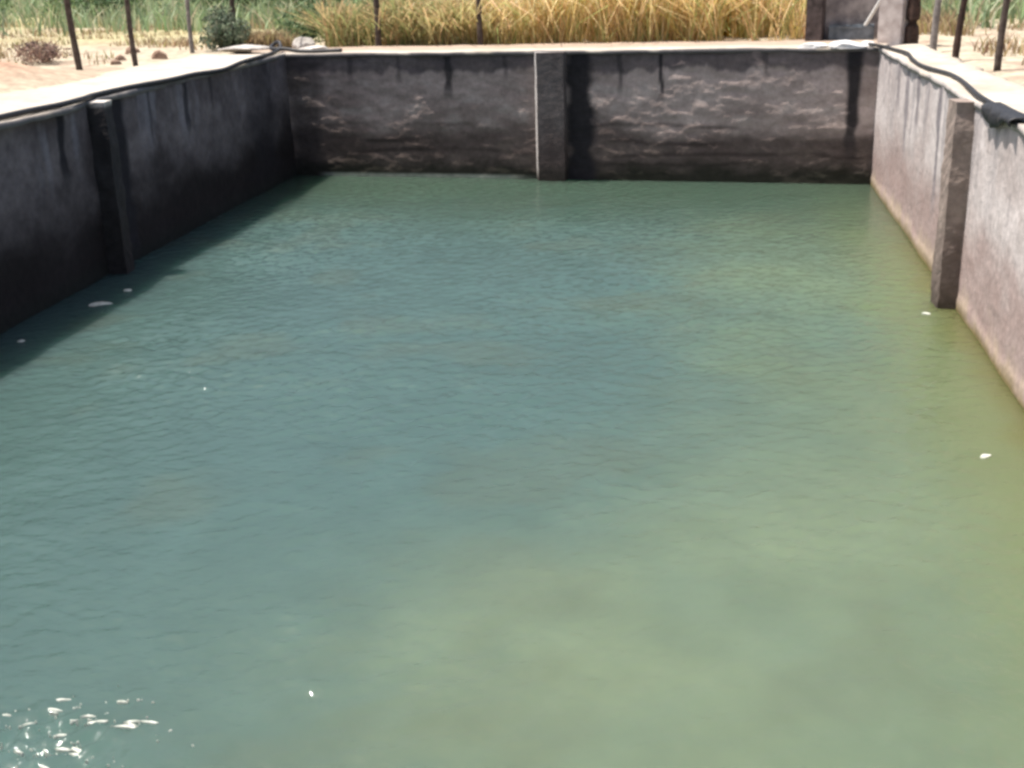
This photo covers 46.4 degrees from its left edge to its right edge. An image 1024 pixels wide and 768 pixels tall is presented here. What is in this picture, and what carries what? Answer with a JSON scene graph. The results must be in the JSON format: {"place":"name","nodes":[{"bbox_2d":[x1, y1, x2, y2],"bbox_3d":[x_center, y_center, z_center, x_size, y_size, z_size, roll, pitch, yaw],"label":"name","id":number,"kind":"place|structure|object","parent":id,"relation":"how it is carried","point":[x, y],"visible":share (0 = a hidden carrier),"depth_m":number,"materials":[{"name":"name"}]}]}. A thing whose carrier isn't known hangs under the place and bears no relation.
{"place":"outdoors","nodes":[
{"label":"outdoors","id":0,"kind":"place"},
{"bbox_2d":[0,175,1023,767],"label":"water","id":1,"kind":"structure","parent":0,"point":[312,471],"depth_m":8.56,"materials":[{"name":"green liquid"}]},
{"bbox_2d":[0,686,193,767],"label":"foam","id":2,"kind":"object","parent":1,"relation":"on","point":[129,724],"visible":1,"depth_m":6.07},
{"bbox_2d":[89,302,112,305],"bbox_3d":[-4.724,-0.925,13.771,0.290,0.023,0.174,-4,20,-7],"label":"foam patch","id":3,"kind":"object","parent":1,"relation":"on","point":[99,303],"visible":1,"depth_m":13.74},
{"bbox_2d":[980,454,990,457],"bbox_3d":[3.529,0.536,8.916,0.104,0.022,0.048,-18,25,-38],"label":"foam patch","id":4,"kind":"object","parent":1,"relation":"on","point":[985,455],"visible":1,"depth_m":8.90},
{"bbox_2d":[0,4,1023,93],"bbox_3d":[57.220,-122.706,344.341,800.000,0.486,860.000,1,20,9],"label":"ground","id":5,"kind":"structure","parent":0,"point":[17,76],"depth_m":20.88,"materials":[{"name":"soil"}]},
{"bbox_2d":[0,0,16,14],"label":"bush","id":6,"kind":"object","parent":5,"relation":"on","point":[3,3],"visible":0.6,"depth_m":39.99,"materials":[{"name":"green plant"}]},
{"bbox_2d":[7,39,71,64],"bbox_3d":[-8.468,-5.809,21.126,1.094,0.493,1.329,1,20,9],"label":"bush","id":7,"kind":"object","parent":5,"relation":"on","point":[46,52],"visible":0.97,"depth_m":20.95,"materials":[{"name":"brown plant"}]},
{"bbox_2d":[63,0,82,69],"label":"fence post","id":8,"kind":"object","parent":5,"relation":"on","point":[73,39],"visible":0.86,"depth_m":19.24,"materials":[{"name":"brown wood"}]},
{"bbox_2d":[36,0,167,23],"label":"bush","id":9,"kind":"object","parent":5,"relation":"on","point":[85,3],"visible":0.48,"depth_m":36.00,"materials":[{"name":"green plant"}]},
{"bbox_2d":[110,59,120,64],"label":"soil clod","id":10,"kind":"object","parent":5,"relation":"on","point":[115,62],"visible":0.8,"depth_m":20.50,"materials":[{"name":"brown soil"}]},
{"bbox_2d":[115,55,126,60],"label":"soil clod","id":11,"kind":"object","parent":5,"relation":"on","point":[120,57],"visible":0.53,"depth_m":21.18,"materials":[{"name":"brown soil"}]},
{"bbox_2d":[124,0,137,65],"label":"fence post","id":12,"kind":"object","parent":5,"relation":"on","point":[131,35],"visible":0.89,"depth_m":19.74,"materials":[{"name":"brown wood"}]},
{"bbox_2d":[125,47,139,53],"bbox_3d":[-7.269,-6.379,22.907,0.293,0.162,0.374,-7,20,-14],"label":"soil clod","id":13,"kind":"object","parent":5,"relation":"on","point":[127,51],"visible":0.41,"depth_m":22.79,"materials":[{"name":"brown soil"}]},
{"bbox_2d":[0,54,295,333],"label":"tank wall","id":14,"kind":"structure","parent":5,"relation":"on","point":[93,190],"depth_m":15.64,"materials":[{"name":"concrete"}]},
{"bbox_2d":[0,40,341,120],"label":"irrigation hose","id":15,"kind":"object","parent":14,"relation":"on","point":[57,105],"visible":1,"depth_m":16.13,"materials":[{"name":"black rubber"}]},
{"bbox_2d":[152,50,167,58],"bbox_3d":[-6.334,-5.926,21.531,0.312,0.173,0.196,-1,20,2],"label":"soil clod","id":16,"kind":"object","parent":5,"relation":"on","point":[158,54],"visible":0.87,"depth_m":21.45,"materials":[{"name":"brown soil"}]},
{"bbox_2d":[185,0,194,52],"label":"fence post","id":17,"kind":"object","parent":5,"relation":"on","point":[189,26],"visible":0.91,"depth_m":22.70,"materials":[{"name":"grey wood"}]},
{"bbox_2d":[177,0,271,14],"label":"bush","id":18,"kind":"object","parent":5,"relation":"on","point":[217,2],"visible":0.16,"depth_m":36.37,"materials":[{"name":"green plant"}]},
{"bbox_2d":[198,5,251,50],"bbox_3d":[-5.549,-6.910,23.288,1.121,0.944,1.200,1,20,9],"label":"bush","id":19,"kind":"object","parent":5,"relation":"on","point":[224,30],"visible":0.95,"depth_m":23.13,"materials":[{"name":"green plant"}]},
{"bbox_2d":[229,0,235,17],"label":"fence post","id":20,"kind":"object","parent":5,"relation":"on","point":[232,3],"visible":0.2,"depth_m":24.10,"materials":[{"name":"brown wood"}]},
{"bbox_2d":[249,0,353,13],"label":"bush","id":21,"kind":"object","parent":5,"relation":"on","point":[312,2],"visible":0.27,"depth_m":32.97,"materials":[{"name":"green plant"}]},
{"bbox_2d":[272,4,332,41],"bbox_3d":[-4.431,-7.650,25.421,1.520,0.841,1.807,11,23,31],"label":"bush","id":22,"kind":"object","parent":5,"relation":"on","point":[291,24],"visible":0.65,"depth_m":25.14,"materials":[{"name":"green plant"}]},
{"bbox_2d":[350,0,397,4],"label":"bush","id":23,"kind":"object","parent":5,"relation":"on","point":[357,1],"visible":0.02,"depth_m":28.47,"materials":[{"name":"green plant"}]},
{"bbox_2d":[373,0,381,45],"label":"fence post","id":24,"kind":"object","parent":5,"relation":"on","point":[376,6],"visible":0.78,"depth_m":22.30,"materials":[{"name":"brown wood"}]},
{"bbox_2d":[476,0,483,44],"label":"fence post","id":25,"kind":"object","parent":5,"relation":"on","point":[479,30],"visible":0.81,"depth_m":21.84,"materials":[{"name":"brown wood"}]},
{"bbox_2d":[0,0,1023,35],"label":"green crop","id":26,"kind":"object","parent":5,"relation":"on","point":[170,15],"visible":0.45,"depth_m":31.16,"materials":[{"name":"green plant"}]},
{"bbox_2d":[0,6,1023,64],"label":"dry stubble","id":27,"kind":"object","parent":5,"relation":"on","point":[264,37],"visible":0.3,"depth_m":23.57,"materials":[{"name":"beige plant"}]},
{"bbox_2d":[271,0,806,47],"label":"dry grass","id":28,"kind":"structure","parent":5,"relation":"on","point":[432,22],"depth_m":22.13,"materials":[{"name":"yellow plant"}]},
{"bbox_2d":[231,39,888,183],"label":"tank wall","id":29,"kind":"structure","parent":5,"relation":"on","point":[786,111],"depth_m":20.10,"materials":[{"name":"concrete"}]},
{"bbox_2d":[217,44,268,51],"bbox_3d":[-5.041,-6.322,22.468,1.000,0.123,0.701,-6,20,-13],"label":"stone","id":30,"kind":"object","parent":29,"relation":"on","point":[242,48],"visible":0.9,"depth_m":22.23,"materials":[{"name":"white stone"}]},
{"bbox_2d":[292,37,314,47],"bbox_3d":[-3.987,-6.524,22.812,0.437,0.210,0.332,-10,21,-21],"label":"stone","id":31,"kind":"object","parent":29,"relation":"on","point":[300,42],"visible":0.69,"depth_m":22.70,"materials":[{"name":"beige stone"}]},
{"bbox_2d":[299,45,327,48],"bbox_3d":[-3.698,-6.189,22.025,0.592,0.089,0.350,11,23,31],"label":"stone","id":32,"kind":"object","parent":29,"relation":"on","point":[316,47],"visible":0.49,"depth_m":21.94,"materials":[{"name":"white stone"}]},
{"bbox_2d":[798,42,827,48],"bbox_3d":[4.765,-5.360,18.926,0.483,0.091,0.265,-1,20,4],"label":"stone","id":33,"kind":"object","parent":29,"relation":"on","point":[809,45],"visible":1,"depth_m":18.86,"materials":[{"name":"white stone"}]},
{"bbox_2d":[828,40,867,48],"bbox_3d":[5.272,-5.344,18.785,0.596,0.124,0.331,1,20,7],"label":"stone","id":34,"kind":"object","parent":29,"relation":"on","point":[844,44],"visible":1,"depth_m":18.67,"materials":[{"name":"white stone"}]},
{"bbox_2d":[805,0,908,45],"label":"inlet chamber","id":35,"kind":"object","parent":29,"relation":"on","point":[883,21],"visible":0.86,"depth_m":20.12,"materials":[{"name":"concrete"}]},
{"bbox_2d":[861,40,874,46],"bbox_3d":[5.606,-5.354,18.820,0.209,0.100,0.290,8,22,25],"label":"stone","id":36,"kind":"object","parent":29,"relation":"on","point":[865,42],"visible":0.6,"depth_m":18.76,"materials":[{"name":"white stone"}]},
{"bbox_2d":[905,0,920,43],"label":"fence post","id":37,"kind":"object","parent":5,"relation":"on","point":[913,11],"visible":0.84,"depth_m":18.92,"materials":[{"name":"brown wood"}]},
{"bbox_2d":[930,0,941,49],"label":"fence post","id":38,"kind":"object","parent":5,"relation":"on","point":[935,26],"visible":0.85,"depth_m":17.94,"materials":[{"name":"grey wood"}]},
{"bbox_2d":[871,44,1023,407],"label":"tank wall","id":39,"kind":"structure","parent":5,"relation":"on","point":[947,180],"depth_m":12.25,"materials":[{"name":"concrete"}]},
{"bbox_2d":[868,42,1023,113],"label":"irrigation hose","id":40,"kind":"object","parent":39,"relation":"on","point":[972,90],"visible":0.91,"depth_m":14.18,"materials":[{"name":"black rubber"}]},
{"bbox_2d":[981,102,1023,127],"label":"plastic sheet","id":41,"kind":"object","parent":39,"relation":"on","point":[995,115],"visible":0.99,"depth_m":10.77,"materials":[{"name":"black plastic"}]},
{"bbox_2d":[952,0,967,57],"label":"fence post","id":42,"kind":"object","parent":5,"relation":"on","point":[958,32],"visible":0.84,"depth_m":16.41,"materials":[{"name":"wood"}]},
{"bbox_2d":[993,0,1010,70],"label":"fence post","id":43,"kind":"object","parent":5,"relation":"on","point":[1001,37],"visible":0.94,"depth_m":14.90,"materials":[{"name":"brown wood"}]}
]}

